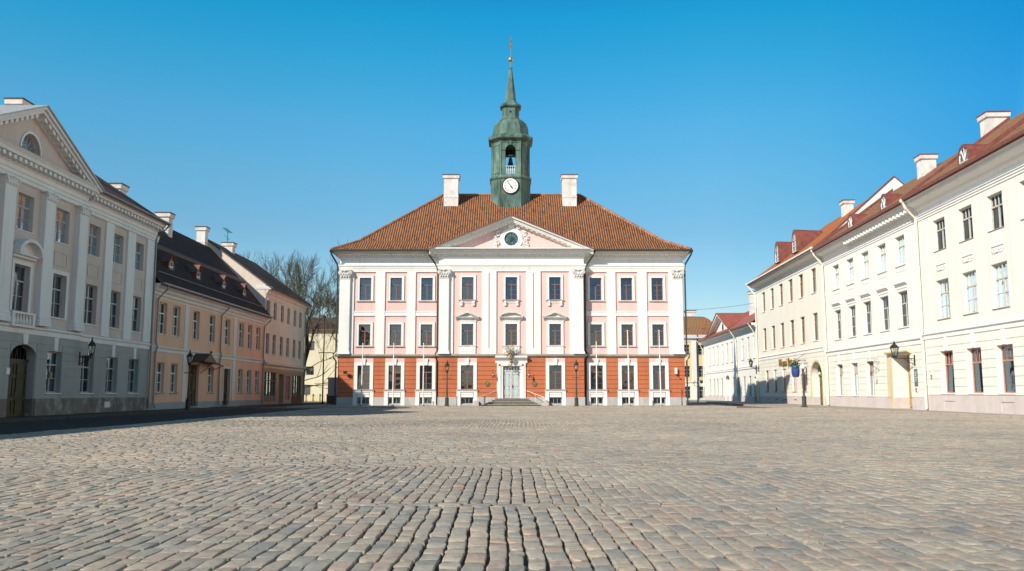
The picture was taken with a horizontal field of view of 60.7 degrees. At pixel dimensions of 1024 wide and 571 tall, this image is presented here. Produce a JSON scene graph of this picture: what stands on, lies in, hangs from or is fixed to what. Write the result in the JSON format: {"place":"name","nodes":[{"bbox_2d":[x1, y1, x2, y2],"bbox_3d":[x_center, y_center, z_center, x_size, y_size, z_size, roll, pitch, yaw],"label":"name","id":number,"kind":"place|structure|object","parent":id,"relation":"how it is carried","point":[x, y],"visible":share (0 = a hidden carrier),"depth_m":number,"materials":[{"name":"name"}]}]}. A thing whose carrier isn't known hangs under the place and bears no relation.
{"place":"outdoors","nodes":[
{"label":"outdoors","id":0,"kind":"place"},
{"bbox_2d":[0,97,170,417],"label":"grey house","id":1,"kind":"structure","parent":0,"point":[79,239],"depth_m":43.95,"materials":[{"name":"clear paint"}]},
{"bbox_2d":[6,361,26,416],"bbox_3d":[-22.780,4.727,39.972,0.180,2.500,2.040,0,-7,0],"label":"door","id":2,"kind":"structure","parent":1,"relation":"in","point":[18,370],"depth_m":40.18,"materials":[{"name":"brown wood"}]},
{"bbox_2d":[15,194,33,234],"bbox_3d":[-22.605,-3.326,40.354,0.430,1.740,1.440,0,-7,0],"label":"window","id":3,"kind":"structure","parent":1,"relation":"in","point":[23,211],"depth_m":40.57,"materials":[{"name":"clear glass"}]},
{"bbox_2d":[6,239,44,328],"bbox_3d":[-22.405,-0.110,39.960,0.850,4.020,2.100,0,-7,0],"label":"window","id":4,"kind":"structure","parent":1,"relation":"in","point":[28,249],"depth_m":40.22,"materials":[{"name":"white glass"}]},
{"bbox_2d":[19,131,41,156],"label":"lunette window","id":5,"kind":"structure","parent":1,"relation":"in","point":[26,143],"depth_m":40.93,"materials":[{"name":"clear glass"}]},
{"bbox_2d":[45,351,60,394],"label":"window","id":6,"kind":"structure","parent":1,"relation":"in","point":[50,364],"depth_m":43.23,"materials":[{"name":"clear glass"}]},
{"bbox_2d":[49,269,69,320],"bbox_3d":[-22.600,0.471,43.264,0.460,2.410,1.720,0,-7,0],"label":"window","id":7,"kind":"structure","parent":1,"relation":"in","point":[54,285],"depth_m":43.73,"materials":[{"name":"clear glass"}]},
{"bbox_2d":[54,209,69,246],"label":"window","id":8,"kind":"structure","parent":1,"relation":"in","point":[60,228],"depth_m":43.89,"materials":[{"name":"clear glass"}]},
{"bbox_2d":[78,337,95,364],"bbox_3d":[-22.014,3.417,45.371,0.833,1.455,0.369,0,-7,0],"label":"wall lantern","id":9,"kind":"object","parent":1,"relation":"attached to","point":[91,344],"depth_m":45.31,"materials":[{"name":"black metal"}]},
{"bbox_2d":[80,355,93,393],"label":"window","id":10,"kind":"structure","parent":1,"relation":"in","point":[82,372],"depth_m":46.97,"materials":[{"name":"grey glass"}]},
{"bbox_2d":[84,285,97,326],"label":"window","id":11,"kind":"structure","parent":1,"relation":"in","point":[87,309],"depth_m":47.77,"materials":[{"name":"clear glass"}]},
{"bbox_2d":[87,225,100,258],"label":"window","id":12,"kind":"structure","parent":1,"relation":"in","point":[93,230],"depth_m":48.00,"materials":[{"name":"grey glass"}]},
{"bbox_2d":[105,357,116,393],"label":"window","id":13,"kind":"structure","parent":1,"relation":"in","point":[108,368],"depth_m":50.17,"materials":[{"name":"grey glass"}]},
{"bbox_2d":[109,291,120,329],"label":"window","id":14,"kind":"structure","parent":1,"relation":"in","point":[112,304],"depth_m":50.64,"materials":[{"name":"grey glass"}]},
{"bbox_2d":[113,234,123,265],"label":"window","id":15,"kind":"structure","parent":1,"relation":"in","point":[116,253],"depth_m":50.95,"materials":[{"name":"grey glass"}]},
{"bbox_2d":[127,359,137,393],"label":"window","id":16,"kind":"structure","parent":1,"relation":"in","point":[130,360],"depth_m":53.05,"materials":[{"name":"grey glass"}]},
{"bbox_2d":[131,296,140,333],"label":"window","id":17,"kind":"structure","parent":1,"relation":"in","point":[133,312],"depth_m":53.49,"materials":[{"name":"grey glass"}]},
{"bbox_2d":[135,243,143,272],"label":"window","id":18,"kind":"structure","parent":1,"relation":"in","point":[138,247],"depth_m":53.83,"materials":[{"name":"grey glass"}]},
{"bbox_2d":[0,408,318,434],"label":"road","id":19,"kind":"structure","parent":0,"point":[32,426],"depth_m":38.23,"materials":[{"name":"stone"}]},
{"bbox_2d":[0,402,324,422],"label":"pavement","id":20,"kind":"structure","parent":0,"point":[55,417],"depth_m":47.96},
{"bbox_2d":[184,350,193,409],"bbox_3d":[-20.349,5.938,55.088,0.494,3.775,0.424,-6,-9,40],"label":"lamp post","id":21,"kind":"object","parent":20,"relation":"on","point":[187,400],"visible":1,"depth_m":55.02,"materials":[{"name":"black metal"}]},
{"bbox_2d":[208,239,310,404],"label":"beige house","id":22,"kind":"structure","parent":0,"point":[285,306],"depth_m":86.87,"materials":[{"name":"clear paint"}]},
{"bbox_2d":[264,372,274,401],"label":"shop window","id":23,"kind":"structure","parent":22,"relation":"in","point":[267,398],"depth_m":82.50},
{"bbox_2d":[304,318,338,400],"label":"apartment block","id":24,"kind":"structure","parent":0,"point":[314,355],"depth_m":124.66,"materials":[{"name":"beige paint"}]},
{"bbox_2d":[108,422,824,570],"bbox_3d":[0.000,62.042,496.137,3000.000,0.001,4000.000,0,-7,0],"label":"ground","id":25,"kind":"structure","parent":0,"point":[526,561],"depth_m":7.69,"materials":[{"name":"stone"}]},
{"bbox_2d":[109,183,272,409],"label":"salmon house","id":26,"kind":"structure","parent":25,"relation":"on","point":[212,314],"depth_m":65.91,"materials":[{"name":"orange paint"}]},
{"bbox_2d":[155,362,164,393],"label":"window","id":27,"kind":"structure","parent":26,"relation":"in","point":[157,374],"depth_m":57.08,"materials":[{"name":"grey glass"}]},
{"bbox_2d":[158,303,167,335],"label":"window","id":28,"kind":"structure","parent":26,"relation":"in","point":[162,323],"depth_m":57.29,"materials":[{"name":"grey glass"}]},
{"bbox_2d":[169,364,177,393],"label":"window","id":29,"kind":"structure","parent":26,"relation":"in","point":[172,372],"depth_m":59.39,"materials":[{"name":"grey glass"}]},
{"bbox_2d":[171,306,180,337],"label":"window","id":30,"kind":"structure","parent":26,"relation":"in","point":[174,307],"depth_m":59.91,"materials":[{"name":"grey glass"}]},
{"bbox_2d":[189,365,196,405],"bbox_3d":[-22.970,7.148,62.646,0.180,2.950,1.900,0,-7,0],"label":"door","id":31,"kind":"structure","parent":26,"relation":"in","point":[192,375],"depth_m":62.92,"materials":[{"name":"brown wood"}]},
{"bbox_2d":[192,311,199,340],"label":"window","id":32,"kind":"structure","parent":26,"relation":"in","point":[195,330],"depth_m":63.39,"materials":[{"name":"clear glass"}]},
{"bbox_2d":[222,369,227,404],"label":"door","id":33,"kind":"structure","parent":26,"relation":"in","point":[225,370],"depth_m":70.07,"materials":[{"name":"wood"}]},
{"bbox_2d":[238,235,364,388],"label":"bare tree","id":34,"kind":"object","parent":25,"relation":"on","point":[299,275],"visible":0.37,"depth_m":103.43,"materials":[{"name":"brown plant"}]},
{"bbox_2d":[283,274,338,318],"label":"bare tree","id":35,"kind":"object","parent":25,"relation":"on","point":[322,306],"visible":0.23,"depth_m":140.05,"materials":[{"name":"brown plant"}]},
{"bbox_2d":[309,282,339,317],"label":"bare tree","id":36,"kind":"object","parent":25,"relation":"on","point":[328,304],"visible":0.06,"depth_m":147.02,"materials":[{"name":"brown plant"}]},
{"bbox_2d":[811,110,1010,409],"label":"ivory house","id":37,"kind":"structure","parent":25,"relation":"on","point":[870,282],"depth_m":62.81,"materials":[{"name":"white paint"}]},
{"bbox_2d":[832,265,839,300],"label":"window","id":38,"kind":"structure","parent":37,"relation":"in","point":[836,267],"depth_m":71.78,"materials":[{"name":"clear glass"}]},
{"bbox_2d":[831,301,841,340],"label":"window","id":39,"kind":"structure","parent":37,"relation":"in","point":[837,303],"depth_m":71.31,"materials":[{"name":"clear glass"}]},
{"bbox_2d":[839,365,843,394],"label":"window","id":40,"kind":"structure","parent":37,"relation":"in","point":[840,366],"depth_m":71.00,"materials":[{"name":"clear glass"}]},
{"bbox_2d":[846,259,853,295],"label":"window","id":41,"kind":"structure","parent":37,"relation":"in","point":[851,272],"depth_m":68.35,"materials":[{"name":"clear glass"}]},
{"bbox_2d":[845,297,856,337],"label":"window","id":42,"kind":"structure","parent":37,"relation":"in","point":[854,334],"depth_m":67.76,"materials":[{"name":"clear glass"}]},
{"bbox_2d":[854,363,859,396],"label":"window","id":43,"kind":"structure","parent":37,"relation":"in","point":[855,364],"depth_m":67.39,"materials":[{"name":"clear glass"}]},
{"bbox_2d":[861,252,869,291],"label":"window","id":44,"kind":"structure","parent":37,"relation":"in","point":[866,263],"depth_m":65.07,"materials":[{"name":"clear glass"}]},
{"bbox_2d":[859,292,872,334],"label":"window","id":45,"kind":"structure","parent":37,"relation":"in","point":[868,304],"depth_m":64.52,"materials":[{"name":"clear glass"}]},
{"bbox_2d":[867,362,874,396],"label":"window","id":46,"kind":"structure","parent":37,"relation":"in","point":[872,384],"depth_m":64.13,"materials":[{"name":"clear glass"}]},
{"bbox_2d":[877,244,886,285],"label":"window","id":47,"kind":"structure","parent":37,"relation":"in","point":[882,248],"depth_m":61.71,"materials":[{"name":"white glass"}]},
{"bbox_2d":[875,286,890,331],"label":"window","id":48,"kind":"structure","parent":37,"relation":"in","point":[885,299],"depth_m":61.14,"materials":[{"name":"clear glass"}]},
{"bbox_2d":[894,236,905,279],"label":"window","id":49,"kind":"structure","parent":37,"relation":"in","point":[901,248],"depth_m":58.37,"materials":[{"name":"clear glass"}]},
{"bbox_2d":[893,280,909,328],"bbox_3d":[25.891,1.274,57.669,0.610,3.060,1.960,0,-7,3],"label":"window","id":50,"kind":"structure","parent":37,"relation":"in","point":[904,301],"depth_m":57.92,"materials":[{"name":"white glass"}]},
{"bbox_2d":[890,341,915,365],"bbox_3d":[24.916,4.330,55.825,1.552,1.585,0.524,0,-7,3],"label":"wall lantern","id":51,"kind":"object","parent":37,"relation":"attached to","point":[893,345],"depth_m":55.74,"materials":[{"name":"black metal"}]},
{"bbox_2d":[908,368,912,408],"bbox_3d":[26.806,6.787,57.807,0.180,2.750,2.904,0,-7,3],"label":"door","id":52,"kind":"structure","parent":37,"relation":"in","point":[909,375],"depth_m":58.97,"materials":[{"name":"yellow wood"}]},
{"bbox_2d":[0,408,1023,570],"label":"cobbled square","id":53,"kind":"structure","parent":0,"point":[795,489],"depth_m":10.68,"materials":[{"name":"stone"}]},
{"bbox_2d":[287,403,736,407],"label":"pavement","id":54,"kind":"structure","parent":0,"point":[585,406],"depth_m":68.51,"materials":[{"name":"stone"}]},
{"bbox_2d":[391,343,394,405],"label":"flagpole","id":55,"kind":"object","parent":54,"relation":"on","point":[393,377],"visible":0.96,"depth_m":69.41,"materials":[{"name":"metal"}]},
{"bbox_2d":[421,343,424,405],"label":"flagpole","id":56,"kind":"object","parent":54,"relation":"on","point":[423,379],"visible":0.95,"depth_m":69.44,"materials":[{"name":"metal"}]},
{"bbox_2d":[443,360,450,405],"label":"lamp post","id":57,"kind":"object","parent":54,"relation":"on","point":[446,397],"visible":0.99,"depth_m":69.27,"materials":[{"name":"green metal"}]},
{"bbox_2d":[572,359,579,405],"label":"lamp post","id":58,"kind":"object","parent":54,"relation":"on","point":[576,398],"visible":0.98,"depth_m":69.28,"materials":[{"name":"black metal"}]},
{"bbox_2d":[627,330,630,405],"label":"flagpole","id":59,"kind":"object","parent":54,"relation":"on","point":[628,371],"visible":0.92,"depth_m":69.51,"materials":[{"name":"metal"}]},
{"bbox_2d":[658,330,662,405],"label":"flagpole","id":60,"kind":"object","parent":54,"relation":"on","point":[660,371],"visible":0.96,"depth_m":69.51,"materials":[{"name":"metal"}]},
{"bbox_2d":[0,0,1023,320],"label":"sky","id":61,"kind":"structure","parent":0,"point":[722,130],"materials":[{"name":"blue"}]},
{"bbox_2d":[263,401,768,407],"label":"street","id":62,"kind":"structure","parent":0,"point":[694,402],"depth_m":86.55,"materials":[{"name":"stone"}]},
{"bbox_2d":[318,315,332,403],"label":"sign post","id":63,"kind":"object","parent":62,"relation":"on","point":[323,352],"visible":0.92,"depth_m":83.76,"materials":[{"name":"black metal"}]},
{"bbox_2d":[326,377,337,403],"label":"cabinet","id":64,"kind":"object","parent":62,"relation":"on","point":[330,398],"visible":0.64,"depth_m":83.52,"materials":[{"name":"grey metal"}]},
{"bbox_2d":[329,34,692,405],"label":"town hall","id":65,"kind":"structure","parent":62,"relation":"on","point":[552,287],"depth_m":75.30,"materials":[{"name":"paint"}]},
{"bbox_2d":[353,358,373,404],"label":"window","id":66,"kind":"structure","parent":65,"relation":"in","point":[357,361],"depth_m":74.71,"materials":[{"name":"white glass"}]},
{"bbox_2d":[355,322,372,346],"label":"window","id":67,"kind":"structure","parent":65,"relation":"in","point":[366,338],"depth_m":75.28,"materials":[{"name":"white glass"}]},
{"bbox_2d":[356,275,373,301],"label":"window","id":68,"kind":"structure","parent":65,"relation":"in","point":[365,283],"depth_m":75.85,"materials":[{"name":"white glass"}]},
{"bbox_2d":[384,358,404,404],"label":"window","id":69,"kind":"structure","parent":65,"relation":"in","point":[388,361],"depth_m":74.71,"materials":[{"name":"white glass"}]},
{"bbox_2d":[388,397,400,403],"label":"basement window","id":70,"kind":"structure","parent":65,"relation":"in","point":[396,400],"depth_m":74.84,"materials":[{"name":"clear glass"}]},
{"bbox_2d":[386,322,403,346],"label":"window","id":71,"kind":"structure","parent":65,"relation":"in","point":[389,331],"depth_m":75.23,"materials":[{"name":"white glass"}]},
{"bbox_2d":[387,275,404,301],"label":"window","id":72,"kind":"structure","parent":65,"relation":"in","point":[396,282],"depth_m":75.91,"materials":[{"name":"white glass"}]},
{"bbox_2d":[415,358,435,404],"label":"window","id":73,"kind":"structure","parent":65,"relation":"in","point":[427,361],"depth_m":74.71,"materials":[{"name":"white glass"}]},
{"bbox_2d":[417,322,434,346],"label":"window","id":74,"kind":"structure","parent":65,"relation":"in","point":[420,331],"depth_m":75.23,"materials":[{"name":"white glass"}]},
{"bbox_2d":[418,275,435,301],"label":"window","id":75,"kind":"structure","parent":65,"relation":"in","point":[427,288],"depth_m":75.88,"materials":[{"name":"white glass"}]},
{"bbox_2d":[455,311,478,353],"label":"window","id":76,"kind":"structure","parent":65,"relation":"in","point":[467,318],"depth_m":74.66,"materials":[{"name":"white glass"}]},
{"bbox_2d":[456,358,477,405],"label":"window","id":77,"kind":"structure","parent":65,"relation":"in","point":[461,361],"depth_m":74.21,"materials":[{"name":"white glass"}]},
{"bbox_2d":[459,275,475,305],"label":"window","id":78,"kind":"structure","parent":65,"relation":"in","point":[467,294],"depth_m":75.28,"materials":[{"name":"white glass"}]},
{"bbox_2d":[502,345,519,368],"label":"garland","id":79,"kind":"object","parent":65,"relation":"attached to","point":[510,354],"visible":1,"depth_m":73.93,"materials":[{"name":"beige plant"}]},
{"bbox_2d":[502,275,519,305],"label":"window","id":80,"kind":"structure","parent":65,"relation":"in","point":[505,300],"depth_m":75.20,"materials":[{"name":"white glass"}]},
{"bbox_2d":[499,311,522,353],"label":"window","id":81,"kind":"structure","parent":65,"relation":"in","point":[510,317],"depth_m":74.71,"materials":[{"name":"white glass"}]},
{"bbox_2d":[504,232,517,245],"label":"round window","id":82,"kind":"structure","parent":65,"relation":"in","point":[511,238],"depth_m":75.69,"materials":[{"name":"teal glass"}]},
{"bbox_2d":[503,366,519,397],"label":"door","id":83,"kind":"structure","parent":65,"relation":"in","point":[511,378],"depth_m":74.30,"materials":[{"name":"white wood"}]},
{"bbox_2d":[546,275,563,305],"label":"window","id":84,"kind":"structure","parent":65,"relation":"in","point":[549,300],"depth_m":75.25,"materials":[{"name":"white glass"}]},
{"bbox_2d":[543,311,566,353],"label":"window","id":85,"kind":"structure","parent":65,"relation":"in","point":[554,318],"depth_m":74.69,"materials":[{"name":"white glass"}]},
{"bbox_2d":[545,358,565,405],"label":"window","id":86,"kind":"structure","parent":65,"relation":"in","point":[549,361],"depth_m":74.22,"materials":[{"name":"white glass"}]},
{"bbox_2d":[587,275,604,301],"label":"window","id":87,"kind":"structure","parent":65,"relation":"in","point":[601,277],"depth_m":75.74,"materials":[{"name":"white glass"}]},
{"bbox_2d":[587,322,604,346],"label":"window","id":88,"kind":"structure","parent":65,"relation":"in","point":[595,337],"depth_m":75.32,"materials":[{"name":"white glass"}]},
{"bbox_2d":[587,358,607,404],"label":"window","id":89,"kind":"structure","parent":65,"relation":"in","point":[591,362],"depth_m":74.82,"materials":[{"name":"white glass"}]},
{"bbox_2d":[618,275,635,301],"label":"window","id":90,"kind":"structure","parent":65,"relation":"in","point":[625,294],"depth_m":75.78,"materials":[{"name":"white glass"}]},
{"bbox_2d":[619,322,635,346],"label":"window","id":91,"kind":"structure","parent":65,"relation":"in","point":[633,331],"depth_m":75.26,"materials":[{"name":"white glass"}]},
{"bbox_2d":[618,358,638,404],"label":"window","id":92,"kind":"structure","parent":65,"relation":"in","point":[622,362],"depth_m":74.81,"materials":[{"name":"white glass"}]},
{"bbox_2d":[649,275,665,301],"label":"window","id":93,"kind":"structure","parent":65,"relation":"in","point":[656,277],"depth_m":75.76,"materials":[{"name":"white glass"}]},
{"bbox_2d":[649,322,666,346],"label":"window","id":94,"kind":"structure","parent":65,"relation":"in","point":[664,340],"depth_m":75.26,"materials":[{"name":"white glass"}]},
{"bbox_2d":[649,358,669,404],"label":"window","id":95,"kind":"structure","parent":65,"relation":"in","point":[654,373],"depth_m":74.81,"materials":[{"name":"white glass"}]},
{"bbox_2d":[684,310,711,399],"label":"ochre house","id":96,"kind":"structure","parent":0,"point":[698,327],"depth_m":142.20,"materials":[{"name":"yellow paint"}]},
{"bbox_2d":[697,291,759,401],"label":"white house","id":97,"kind":"structure","parent":0,"point":[728,341],"depth_m":114.10,"materials":[{"name":"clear paint"}]},
{"bbox_2d":[745,176,903,405],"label":"cream house","id":98,"kind":"structure","parent":0,"point":[789,316],"depth_m":84.38,"materials":[{"name":"beige paint"}]},
{"bbox_2d":[788,354,803,376],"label":"pub sign","id":99,"kind":"object","parent":98,"relation":"attached to","point":[795,368],"visible":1,"depth_m":79.61,"materials":[{"name":"blue metal"}]},
{"bbox_2d":[801,317,804,343],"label":"window","id":100,"kind":"structure","parent":98,"relation":"in","point":[803,320],"depth_m":81.46,"materials":[{"name":"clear glass"}]},
{"bbox_2d":[811,269,815,293],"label":"window","id":101,"kind":"structure","parent":98,"relation":"in","point":[813,270],"depth_m":77.90,"materials":[{"name":"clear glass"}]},
{"bbox_2d":[813,313,818,341],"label":"window","id":102,"kind":"structure","parent":98,"relation":"in","point":[815,315],"depth_m":77.37,"materials":[{"name":"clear glass"}]},
{"bbox_2d":[686,400,1023,418],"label":"pavement","id":103,"kind":"structure","parent":0,"point":[838,408],"depth_m":57.21,"materials":[{"name":"stone"}]},
{"bbox_2d":[800,363,807,406],"bbox_3d":[21.500,7.339,64.486,0.480,3.280,0.457,0,-7,0],"label":"lamp post","id":104,"kind":"object","parent":103,"relation":"on","point":[802,367],"visible":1,"depth_m":64.36,"materials":[{"name":"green metal"}]},
{"bbox_2d":[899,112,1023,414],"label":"pale yellow house","id":105,"kind":"structure","parent":0,"point":[966,203],"depth_m":48.12,"materials":[{"name":"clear paint"}]},
{"bbox_2d":[933,218,946,252],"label":"window","id":106,"kind":"structure","parent":105,"relation":"in","point":[940,224],"depth_m":52.43,"materials":[{"name":"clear glass"}]},
{"bbox_2d":[937,279,950,320],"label":"window","id":107,"kind":"structure","parent":105,"relation":"in","point":[944,285],"depth_m":51.98,"materials":[{"name":"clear glass"}]},
{"bbox_2d":[942,351,954,394],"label":"window","id":108,"kind":"structure","parent":105,"relation":"in","point":[951,369],"depth_m":51.65,"materials":[{"name":"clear glass"}]},
{"bbox_2d":[959,206,973,242],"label":"window","id":109,"kind":"structure","parent":105,"relation":"in","point":[967,224],"depth_m":49.13,"materials":[{"name":"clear glass"}]},
{"bbox_2d":[963,271,978,315],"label":"window","id":110,"kind":"structure","parent":105,"relation":"in","point":[971,284],"depth_m":48.62,"materials":[{"name":"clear glass"}]},
{"bbox_2d":[968,348,983,394],"bbox_3d":[25.518,4.689,47.837,0.490,2.550,1.820,0,-7,3],"label":"window","id":111,"kind":"structure","parent":105,"relation":"in","point":[979,378],"depth_m":48.33,"materials":[{"name":"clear glass"}]},
{"bbox_2d":[987,192,1004,232],"bbox_3d":[25.287,-3.848,45.552,0.330,1.920,1.700,0,-7,3],"label":"window","id":112,"kind":"structure","parent":105,"relation":"in","point":[996,200],"depth_m":45.82,"materials":[{"name":"clear glass"}]},
{"bbox_2d":[992,262,1010,309],"bbox_3d":[25.342,0.003,45.077,0.460,2.380,1.760,0,-7,3],"label":"window","id":113,"kind":"structure","parent":105,"relation":"in","point":[1001,272],"depth_m":45.36,"materials":[{"name":"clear glass"}]},
{"bbox_2d":[998,344,1015,394],"bbox_3d":[25.357,4.286,44.551,0.490,2.550,1.820,0,-7,3],"label":"window","id":114,"kind":"structure","parent":105,"relation":"in","point":[1011,385],"depth_m":45.03,"materials":[{"name":"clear glass"}]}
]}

